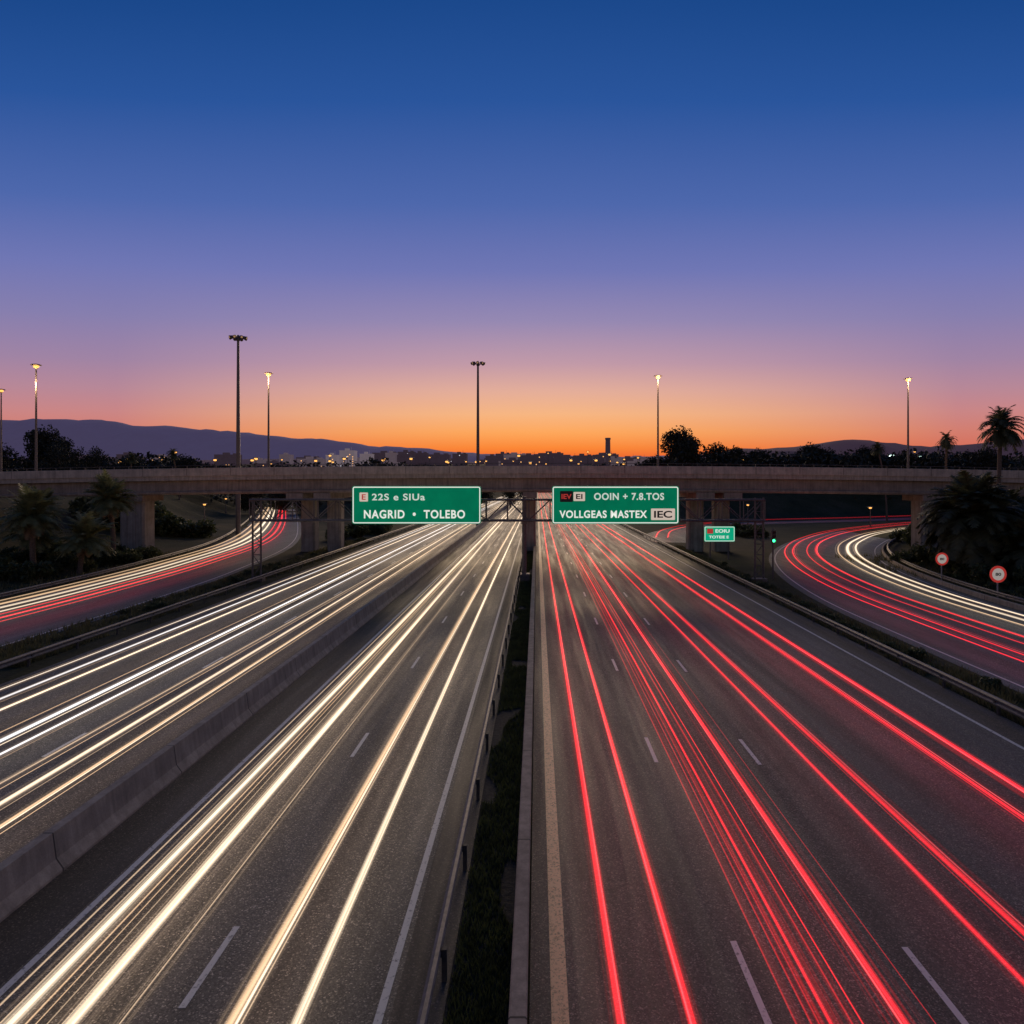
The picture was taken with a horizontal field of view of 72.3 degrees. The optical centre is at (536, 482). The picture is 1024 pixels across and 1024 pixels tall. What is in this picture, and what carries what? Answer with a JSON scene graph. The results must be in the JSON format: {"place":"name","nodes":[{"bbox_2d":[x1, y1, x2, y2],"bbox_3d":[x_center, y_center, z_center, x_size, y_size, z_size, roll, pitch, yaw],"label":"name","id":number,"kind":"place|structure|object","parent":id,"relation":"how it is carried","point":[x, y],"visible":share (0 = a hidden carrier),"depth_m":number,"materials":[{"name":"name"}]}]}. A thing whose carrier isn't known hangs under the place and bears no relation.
{"place":"outdoors","nodes":[
{"label":"outdoors","id":0,"kind":"place"},
{"bbox_2d":[0,506,300,648],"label":"ramp road","id":1,"kind":"structure","parent":0,"point":[19,620],"depth_m":68.16,"materials":[{"name":"grey asphalt"}]},
{"bbox_2d":[0,509,297,645],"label":"road marking","id":2,"kind":"object","parent":1,"relation":"on","point":[156,566],"visible":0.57,"depth_m":71.98,"materials":[{"name":"paint"}]},
{"bbox_2d":[229,335,247,536],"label":"mast light","id":3,"kind":"object","parent":1,"relation":"on","point":[237,338],"visible":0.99,"depth_m":129.75,"materials":[{"name":"metal"}]},
{"bbox_2d":[0,494,519,862],"bbox_3d":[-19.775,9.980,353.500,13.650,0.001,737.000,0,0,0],"label":"road","id":4,"kind":"structure","parent":0,"point":[128,706],"depth_m":35.37,"materials":[{"name":"grey asphalt"}]},
{"bbox_2d":[470,361,484,525],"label":"mast light","id":5,"kind":"object","parent":4,"relation":"on","point":[477,363],"visible":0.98,"depth_m":159.74,"materials":[{"name":"metal"}]},
{"bbox_2d":[0,496,522,1023],"bbox_3d":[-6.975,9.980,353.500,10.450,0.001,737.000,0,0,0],"label":"road","id":6,"kind":"structure","parent":0,"point":[294,846],"depth_m":18.61,"materials":[{"name":"grey asphalt"}]},
{"bbox_2d":[0,493,1023,1023],"bbox_3d":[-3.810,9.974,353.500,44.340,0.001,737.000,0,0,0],"label":"road marking","id":7,"kind":"object","parent":6,"relation":"on","point":[558,981],"visible":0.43,"depth_m":18.30,"materials":[{"name":"paint"}]},
{"bbox_2d":[2,418,666,461],"bbox_3d":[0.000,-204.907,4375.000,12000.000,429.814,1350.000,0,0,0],"label":"hills","id":8,"kind":"structure","parent":0,"point":[111,438],"depth_m":4240.87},
{"bbox_2d":[442,550,532,1023],"bbox_3d":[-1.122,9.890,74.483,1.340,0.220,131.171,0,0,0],"label":"grass","id":9,"kind":"structure","parent":0,"point":[516,644],"depth_m":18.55,"materials":[{"name":"green plant"}]},
{"bbox_2d":[0,464,1023,1023],"bbox_3d":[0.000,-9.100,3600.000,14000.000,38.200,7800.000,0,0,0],"label":"ground","id":10,"kind":"structure","parent":0,"point":[796,506],"depth_m":119.57,"materials":[{"name":"soil"}]},
{"bbox_2d":[0,556,19,580],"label":"shrub","id":11,"kind":"object","parent":10,"relation":"on","point":[6,566],"visible":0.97,"depth_m":70.75,"materials":[{"name":"green plant"}]},
{"bbox_2d":[2,442,21,471],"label":"tree","id":12,"kind":"object","parent":10,"relation":"on","point":[7,458],"visible":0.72,"depth_m":208.12,"materials":[{"name":"green plant"}]},
{"bbox_2d":[8,548,40,563],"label":"shrub","id":13,"kind":"object","parent":10,"relation":"on","point":[19,556],"visible":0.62,"depth_m":80.56,"materials":[{"name":"green plant"}]},
{"bbox_2d":[0,508,63,562],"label":"palm tree","id":14,"kind":"object","parent":10,"relation":"on","point":[23,544],"visible":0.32,"depth_m":79.46,"materials":[{"name":"green plant"}]},
{"bbox_2d":[0,483,70,564],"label":"palm tree","id":15,"kind":"object","parent":10,"relation":"on","point":[31,507],"visible":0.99,"depth_m":74.87,"materials":[{"name":"green plant"}]},
{"bbox_2d":[18,560,54,582],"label":"shrub","id":16,"kind":"object","parent":10,"relation":"on","point":[30,572],"visible":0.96,"depth_m":70.43,"materials":[{"name":"green plant"}]},
{"bbox_2d":[13,486,66,532],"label":"palm tree","id":17,"kind":"object","parent":10,"relation":"on","point":[49,494],"visible":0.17,"depth_m":89.86,"materials":[{"name":"green plant"}]},
{"bbox_2d":[17,424,76,470],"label":"tree","id":18,"kind":"object","parent":10,"relation":"on","point":[45,439],"visible":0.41,"depth_m":211.75,"materials":[{"name":"green plant"}]},
{"bbox_2d":[31,436,85,470],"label":"tree","id":19,"kind":"object","parent":10,"relation":"on","point":[60,454],"visible":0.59,"depth_m":204.21,"materials":[{"name":"green plant"}]},
{"bbox_2d":[70,558,97,572],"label":"shrub","id":20,"kind":"object","parent":10,"relation":"on","point":[89,565],"visible":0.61,"depth_m":77.71,"materials":[{"name":"green plant"}]},
{"bbox_2d":[51,511,118,574],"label":"palm tree","id":21,"kind":"object","parent":10,"relation":"on","point":[84,531],"visible":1,"depth_m":76.11,"materials":[{"name":"green plant"}]},
{"bbox_2d":[72,496,98,508],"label":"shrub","id":22,"kind":"object","parent":10,"relation":"on","point":[84,501],"visible":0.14,"depth_m":120.00,"materials":[{"name":"green plant"}]},
{"bbox_2d":[78,446,121,469],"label":"tree","id":23,"kind":"object","parent":10,"relation":"on","point":[97,459],"visible":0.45,"depth_m":207.43,"materials":[{"name":"green plant"}]},
{"bbox_2d":[95,550,122,565],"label":"shrub","id":24,"kind":"object","parent":10,"relation":"on","point":[102,558],"visible":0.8,"depth_m":83.76,"materials":[{"name":"green plant"}]},
{"bbox_2d":[81,469,141,549],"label":"palm tree","id":25,"kind":"object","parent":10,"relation":"on","point":[111,503],"visible":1,"depth_m":85.34,"materials":[{"name":"green plant"}]},
{"bbox_2d":[114,550,143,564],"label":"shrub","id":26,"kind":"object","parent":10,"relation":"on","point":[135,556],"visible":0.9,"depth_m":85.13,"materials":[{"name":"green plant"}]},
{"bbox_2d":[0,509,258,599],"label":"guardrail","id":27,"kind":"object","parent":10,"relation":"on","point":[30,588],"visible":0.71,"depth_m":73.82,"materials":[{"name":"metal"}]},
{"bbox_2d":[117,452,149,468],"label":"tree","id":28,"kind":"object","parent":10,"relation":"on","point":[124,464],"visible":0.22,"depth_m":212.72,"materials":[{"name":"green plant"}]},
{"bbox_2d":[128,545,159,559],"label":"shrub","id":29,"kind":"object","parent":10,"relation":"on","point":[147,551],"visible":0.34,"depth_m":90.01,"materials":[{"name":"green plant"}]},
{"bbox_2d":[155,512,179,536],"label":"shrub","id":30,"kind":"object","parent":10,"relation":"on","point":[161,519],"visible":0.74,"depth_m":125.14,"materials":[{"name":"green plant"}]},
{"bbox_2d":[165,448,179,499],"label":"palm tree","id":31,"kind":"object","parent":10,"relation":"on","point":[172,454],"visible":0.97,"depth_m":197.43,"materials":[{"name":"green plant"}]},
{"bbox_2d":[163,520,192,536],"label":"shrub","id":32,"kind":"object","parent":10,"relation":"on","point":[180,527],"visible":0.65,"depth_m":126.09,"materials":[{"name":"green plant"}]},
{"bbox_2d":[164,453,197,496],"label":"tree","id":33,"kind":"object","parent":10,"relation":"on","point":[183,462],"visible":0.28,"depth_m":218.99,"materials":[{"name":"green plant"}]},
{"bbox_2d":[180,518,218,537],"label":"shrub","id":34,"kind":"object","parent":10,"relation":"on","point":[201,528],"visible":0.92,"depth_m":127.86,"materials":[{"name":"green plant"}]},
{"bbox_2d":[0,524,417,668],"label":"guardrail","id":35,"kind":"object","parent":10,"relation":"on","point":[28,656],"visible":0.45,"depth_m":50.00,"materials":[{"name":"metal"}]},
{"bbox_2d":[214,452,241,465],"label":"building","id":36,"kind":"structure","parent":10,"relation":"on","point":[226,458],"depth_m":990.76,"materials":[{"name":"grey"}]},
{"bbox_2d":[233,494,267,513],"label":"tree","id":37,"kind":"object","parent":10,"relation":"on","point":[245,498],"visible":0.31,"depth_m":224.06,"materials":[{"name":"green plant"}]},
{"bbox_2d":[0,495,520,922],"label":"concrete barrier","id":38,"kind":"object","parent":10,"relation":"on","point":[29,870],"visible":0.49,"depth_m":22.77,"materials":[{"name":"grey concrete"}]},
{"bbox_2d":[266,493,291,512],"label":"tree","id":39,"kind":"object","parent":10,"relation":"on","point":[280,505],"visible":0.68,"depth_m":232.48,"materials":[{"name":"green plant"}]},
{"bbox_2d":[279,451,293,463],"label":"building","id":40,"kind":"structure","parent":10,"relation":"on","point":[288,457],"depth_m":1061.21,"materials":[{"name":"grey concrete"}]},
{"bbox_2d":[297,457,325,466],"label":"building","id":41,"kind":"structure","parent":10,"relation":"on","point":[307,460],"depth_m":904.43,"materials":[{"name":"grey"}]},
{"bbox_2d":[339,448,357,466],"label":"building","id":42,"kind":"structure","parent":10,"relation":"on","point":[350,454],"depth_m":942.00,"materials":[{"name":"grey"}]},
{"bbox_2d":[353,525,369,537],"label":"shrub","id":43,"kind":"object","parent":10,"relation":"on","point":[361,530],"visible":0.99,"depth_m":127.87,"materials":[{"name":"green plant"}]},
{"bbox_2d":[365,524,387,534],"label":"shrub","id":44,"kind":"object","parent":10,"relation":"on","point":[375,529],"visible":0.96,"depth_m":135.31,"materials":[{"name":"green plant"}]},
{"bbox_2d":[385,451,397,462],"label":"building","id":45,"kind":"structure","parent":10,"relation":"on","point":[391,456],"depth_m":982.40,"materials":[{"name":"grey concrete"}]},
{"bbox_2d":[397,453,411,465],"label":"building","id":46,"kind":"structure","parent":10,"relation":"on","point":[402,457],"depth_m":992.85,"materials":[{"name":"grey concrete"}]},
{"bbox_2d":[416,450,428,464],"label":"building","id":47,"kind":"structure","parent":10,"relation":"on","point":[420,457],"depth_m":1043.62,"materials":[{"name":"grey concrete"}]},
{"bbox_2d":[426,453,450,464],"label":"building","id":48,"kind":"structure","parent":10,"relation":"on","point":[437,458],"depth_m":1026.02,"materials":[{"name":"grey concrete"}]},
{"bbox_2d":[452,452,467,464],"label":"building","id":49,"kind":"structure","parent":10,"relation":"on","point":[458,457],"depth_m":1001.34,"materials":[{"name":"grey"}]},
{"bbox_2d":[416,552,521,1023],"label":"guardrail","id":50,"kind":"object","parent":10,"relation":"on","point":[439,951],"visible":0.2,"depth_m":17.69,"materials":[{"name":"metal"}]},
{"bbox_2d":[485,454,500,465],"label":"building","id":51,"kind":"structure","parent":10,"relation":"on","point":[491,458],"depth_m":963.79,"materials":[{"name":"grey"}]},
{"bbox_2d":[249,497,767,581],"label":"sign gantry","id":52,"kind":"object","parent":10,"relation":"on","point":[524,574],"visible":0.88,"depth_m":70.70,"materials":[{"name":"metal"}]},
{"bbox_2d":[352,486,480,523],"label":"direction sign","id":53,"kind":"object","parent":52,"relation":"attached to","point":[416,504],"visible":1,"depth_m":70.00,"materials":[{"name":"green metal"}]},
{"bbox_2d":[552,486,678,523],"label":"direction sign","id":54,"kind":"object","parent":52,"relation":"attached to","point":[615,504],"visible":1,"depth_m":70.00,"materials":[{"name":"green metal"}]},
{"bbox_2d":[0,463,1023,553],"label":"overpass bridge","id":55,"kind":"structure","parent":10,"relation":"on","point":[150,487],"depth_m":96.47,"materials":[{"name":"concrete"}]},
{"bbox_2d":[0,389,4,471],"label":"street lamp","id":56,"kind":"object","parent":55,"relation":"on","point":[1,391],"visible":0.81,"depth_m":109.92,"materials":[{"name":"metal"}]},
{"bbox_2d":[30,364,41,470],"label":"street lamp","id":57,"kind":"object","parent":55,"relation":"on","point":[36,366],"visible":0.91,"depth_m":102.89,"materials":[{"name":"metal"}]},
{"bbox_2d":[264,372,272,466],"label":"street lamp","id":58,"kind":"object","parent":55,"relation":"on","point":[268,374],"visible":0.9,"depth_m":102.90,"materials":[{"name":"metal"}]},
{"bbox_2d":[654,375,661,465],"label":"street lamp","id":59,"kind":"object","parent":55,"relation":"on","point":[657,377],"visible":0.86,"depth_m":102.90,"materials":[{"name":"metal"}]},
{"bbox_2d":[904,378,912,468],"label":"street lamp","id":60,"kind":"object","parent":55,"relation":"on","point":[908,380],"visible":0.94,"depth_m":102.91,"materials":[{"name":"metal"}]},
{"bbox_2d":[0,540,1023,725],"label":"grass","id":61,"kind":"structure","parent":10,"relation":"on","point":[9,652],"depth_m":46.67,"materials":[{"name":"green plant"}]},
{"bbox_2d":[0,550,1023,603],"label":"grass","id":62,"kind":"structure","parent":10,"relation":"on","point":[876,563],"depth_m":79.36,"materials":[{"name":"green plant"}]},
{"bbox_2d":[501,492,522,506],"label":"tree","id":63,"kind":"object","parent":10,"relation":"on","point":[510,495],"visible":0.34,"depth_m":288.23,"materials":[{"name":"green plant"}]},
{"bbox_2d":[2,445,1023,504],"bbox_3d":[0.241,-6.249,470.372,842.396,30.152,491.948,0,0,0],"label":"woodland","id":64,"kind":"object","parent":10,"relation":"on","point":[1009,463],"visible":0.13,"depth_m":236.76,"materials":[{"name":"green plant"}]},
{"bbox_2d":[508,498,536,1023],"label":"median wall","id":65,"kind":"structure","parent":10,"relation":"on","point":[518,990],"depth_m":16.68,"materials":[{"name":"concrete"}]},
{"bbox_2d":[519,452,540,465],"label":"building","id":66,"kind":"structure","parent":10,"relation":"on","point":[529,457],"depth_m":908.13,"materials":[{"name":"grey"}]},
{"bbox_2d":[538,451,563,457],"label":"building","id":67,"kind":"structure","parent":10,"relation":"on","point":[553,455],"depth_m":1118.15,"materials":[{"name":"grey"}]},
{"bbox_2d":[554,455,583,465],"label":"building","id":68,"kind":"structure","parent":10,"relation":"on","point":[565,458],"depth_m":908.57,"materials":[{"name":"grey"}]},
{"bbox_2d":[592,453,612,465],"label":"building","id":69,"kind":"structure","parent":10,"relation":"on","point":[601,457],"depth_m":941.28,"materials":[{"name":"grey"}]},
{"bbox_2d":[605,438,610,465],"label":"chimney tower","id":70,"kind":"structure","parent":10,"relation":"on","point":[607,445],"depth_m":797.59,"materials":[{"name":"grey concrete"}]},
{"bbox_2d":[640,455,665,465],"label":"tree","id":71,"kind":"object","parent":10,"relation":"on","point":[653,460],"visible":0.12,"depth_m":243.77,"materials":[{"name":"green plant"}]},
{"bbox_2d":[659,425,702,465],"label":"tree","id":72,"kind":"object","parent":10,"relation":"on","point":[684,443],"visible":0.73,"depth_m":236.78,"materials":[{"name":"green plant"}]},
{"bbox_2d":[704,526,734,558],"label":"direction sign","id":73,"kind":"object","parent":10,"relation":"on","point":[719,533],"visible":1,"depth_m":92.00,"materials":[{"name":"teal metal"}]},
{"bbox_2d":[701,441,746,466],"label":"tree","id":74,"kind":"object","parent":10,"relation":"on","point":[733,450],"visible":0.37,"depth_m":237.32,"materials":[{"name":"green plant"}]},
{"bbox_2d":[745,447,776,466],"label":"tree","id":75,"kind":"object","parent":10,"relation":"on","point":[759,452],"visible":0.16,"depth_m":248.67,"materials":[{"name":"green plant"}]},
{"bbox_2d":[771,529,775,578],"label":"traffic signal","id":76,"kind":"object","parent":10,"relation":"on","point":[773,536],"visible":0.95,"depth_m":72.93,"materials":[{"name":"metal"}]},
{"bbox_2d":[792,442,831,466],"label":"tree","id":77,"kind":"object","parent":10,"relation":"on","point":[814,449],"visible":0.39,"depth_m":246.47,"materials":[{"name":"green plant"}]},
{"bbox_2d":[622,524,1023,718],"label":"guardrail","id":78,"kind":"object","parent":10,"relation":"on","point":[999,703],"visible":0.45,"depth_m":39.51,"materials":[{"name":"metal"}]},
{"bbox_2d":[822,447,842,467],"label":"tree","id":79,"kind":"object","parent":10,"relation":"on","point":[839,463],"visible":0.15,"depth_m":246.98,"materials":[{"name":"green plant"}]},
{"bbox_2d":[850,444,882,467],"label":"tree","id":80,"kind":"object","parent":10,"relation":"on","point":[864,449],"visible":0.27,"depth_m":248.75,"materials":[{"name":"green plant"}]},
{"bbox_2d":[869,442,887,521],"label":"palm tree","id":81,"kind":"object","parent":10,"relation":"on","point":[879,450],"visible":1,"depth_m":183.28,"materials":[{"name":"green plant"}]},
{"bbox_2d":[874,450,916,468],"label":"tree","id":82,"kind":"object","parent":10,"relation":"on","point":[886,464],"visible":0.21,"depth_m":242.46,"materials":[{"name":"green plant"}]},
{"bbox_2d":[888,528,906,541],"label":"shrub","id":83,"kind":"object","parent":10,"relation":"on","point":[896,534],"visible":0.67,"depth_m":119.21,"materials":[{"name":"green plant"}]},
{"bbox_2d":[900,528,910,545],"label":"shrub","id":84,"kind":"object","parent":10,"relation":"on","point":[905,537],"visible":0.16,"depth_m":111.90,"materials":[{"name":"green plant"}]},
{"bbox_2d":[897,549,916,564],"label":"shrub","id":85,"kind":"object","parent":10,"relation":"on","point":[905,555],"visible":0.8,"depth_m":85.04,"materials":[{"name":"green plant"}]},
{"bbox_2d":[904,647,927,659],"bbox_3d":[21.330,9.690,39.526,1.021,1.012,1.213,0,0,-43],"label":"shrub","id":86,"kind":"object","parent":10,"relation":"on","point":[910,652],"visible":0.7,"depth_m":39.35,"materials":[{"name":"green plant"}]},
{"bbox_2d":[909,542,937,564],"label":"shrub","id":87,"kind":"object","parent":10,"relation":"on","point":[922,555],"visible":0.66,"depth_m":85.63,"materials":[{"name":"green plant"}]},
{"bbox_2d":[914,452,953,468],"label":"tree","id":88,"kind":"object","parent":10,"relation":"on","point":[922,458],"visible":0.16,"depth_m":242.63,"materials":[{"name":"green plant"}]},
{"bbox_2d":[935,553,947,579],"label":"speed limit sign","id":89,"kind":"object","parent":10,"relation":"on","point":[941,559],"visible":1,"depth_m":70.00,"materials":[{"name":"metal"}]},
{"bbox_2d":[935,430,956,468],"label":"palm tree","id":90,"kind":"object","parent":10,"relation":"on","point":[946,443],"visible":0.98,"depth_m":123.21,"materials":[{"name":"green plant"}]},
{"bbox_2d":[882,539,1023,610],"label":"concrete kerb","id":91,"kind":"structure","parent":10,"relation":"on","point":[1020,607],"depth_m":64.32,"materials":[{"name":"grey concrete"}]},
{"bbox_2d":[887,538,1023,602],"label":"guardrail","id":92,"kind":"object","parent":91,"relation":"on","point":[996,593],"visible":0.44,"depth_m":65.67,"materials":[{"name":"metal"}]},
{"bbox_2d":[915,470,1023,567],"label":"palm tree","id":93,"kind":"object","parent":10,"relation":"on","point":[966,521],"visible":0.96,"depth_m":72.20,"materials":[{"name":"green plant"}]},
{"bbox_2d":[949,446,997,469],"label":"tree","id":94,"kind":"object","parent":10,"relation":"on","point":[988,457],"visible":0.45,"depth_m":236.31,"materials":[{"name":"green plant"}]},
{"bbox_2d":[969,563,998,584],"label":"shrub","id":95,"kind":"object","parent":10,"relation":"on","point":[987,578],"visible":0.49,"depth_m":68.01,"materials":[{"name":"green plant"}]},
{"bbox_2d":[978,675,1002,690],"bbox_3d":[22.173,9.829,34.141,1.083,0.679,1.115,0,0,19],"label":"shrub","id":96,"kind":"object","parent":10,"relation":"on","point":[995,681],"visible":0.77,"depth_m":34.15,"materials":[{"name":"green plant"}]},
{"bbox_2d":[990,566,1006,597],"bbox_3d":[39.200,8.970,59.562,1.434,3.853,0.178,0,0,0],"label":"speed limit sign","id":97,"kind":"object","parent":10,"relation":"on","point":[998,574],"visible":1,"depth_m":59.49,"materials":[{"name":"grey metal"}]},
{"bbox_2d":[976,404,1023,487],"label":"palm tree","id":98,"kind":"object","parent":10,"relation":"on","point":[1002,426],"visible":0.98,"depth_m":82.40,"materials":[{"name":"green plant"}]},
{"bbox_2d":[1008,486,1023,513],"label":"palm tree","id":99,"kind":"object","parent":10,"relation":"on","point":[1014,494],"visible":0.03,"depth_m":83.62,"materials":[{"name":"green plant"}]},
{"bbox_2d":[0,0,1023,456],"label":"sky","id":100,"kind":"structure","parent":0,"point":[786,214],"materials":[{"name":"blue"}]},
{"bbox_2d":[2,439,1023,463],"bbox_3d":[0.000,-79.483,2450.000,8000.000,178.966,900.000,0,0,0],"label":"hills","id":101,"kind":"structure","parent":0,"point":[845,445],"depth_m":2432.05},
{"bbox_2d":[529,493,1023,1023],"bbox_3d":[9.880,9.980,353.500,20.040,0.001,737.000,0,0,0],"label":"road","id":102,"kind":"structure","parent":0,"point":[843,843],"depth_m":21.07,"materials":[{"name":"grey asphalt"}]},
{"bbox_2d":[644,517,910,542],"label":"ramp road","id":103,"kind":"structure","parent":0,"point":[677,535],"depth_m":150.36,"materials":[{"name":"grey asphalt"}]},
{"bbox_2d":[769,531,1023,693],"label":"ramp road","id":104,"kind":"structure","parent":0,"point":[984,636],"depth_m":57.50,"materials":[{"name":"grey asphalt"}]},
{"bbox_2d":[774,531,1023,687],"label":"road marking","id":105,"kind":"object","parent":104,"relation":"on","point":[891,630],"visible":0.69,"depth_m":55.19,"materials":[{"name":"paint"}]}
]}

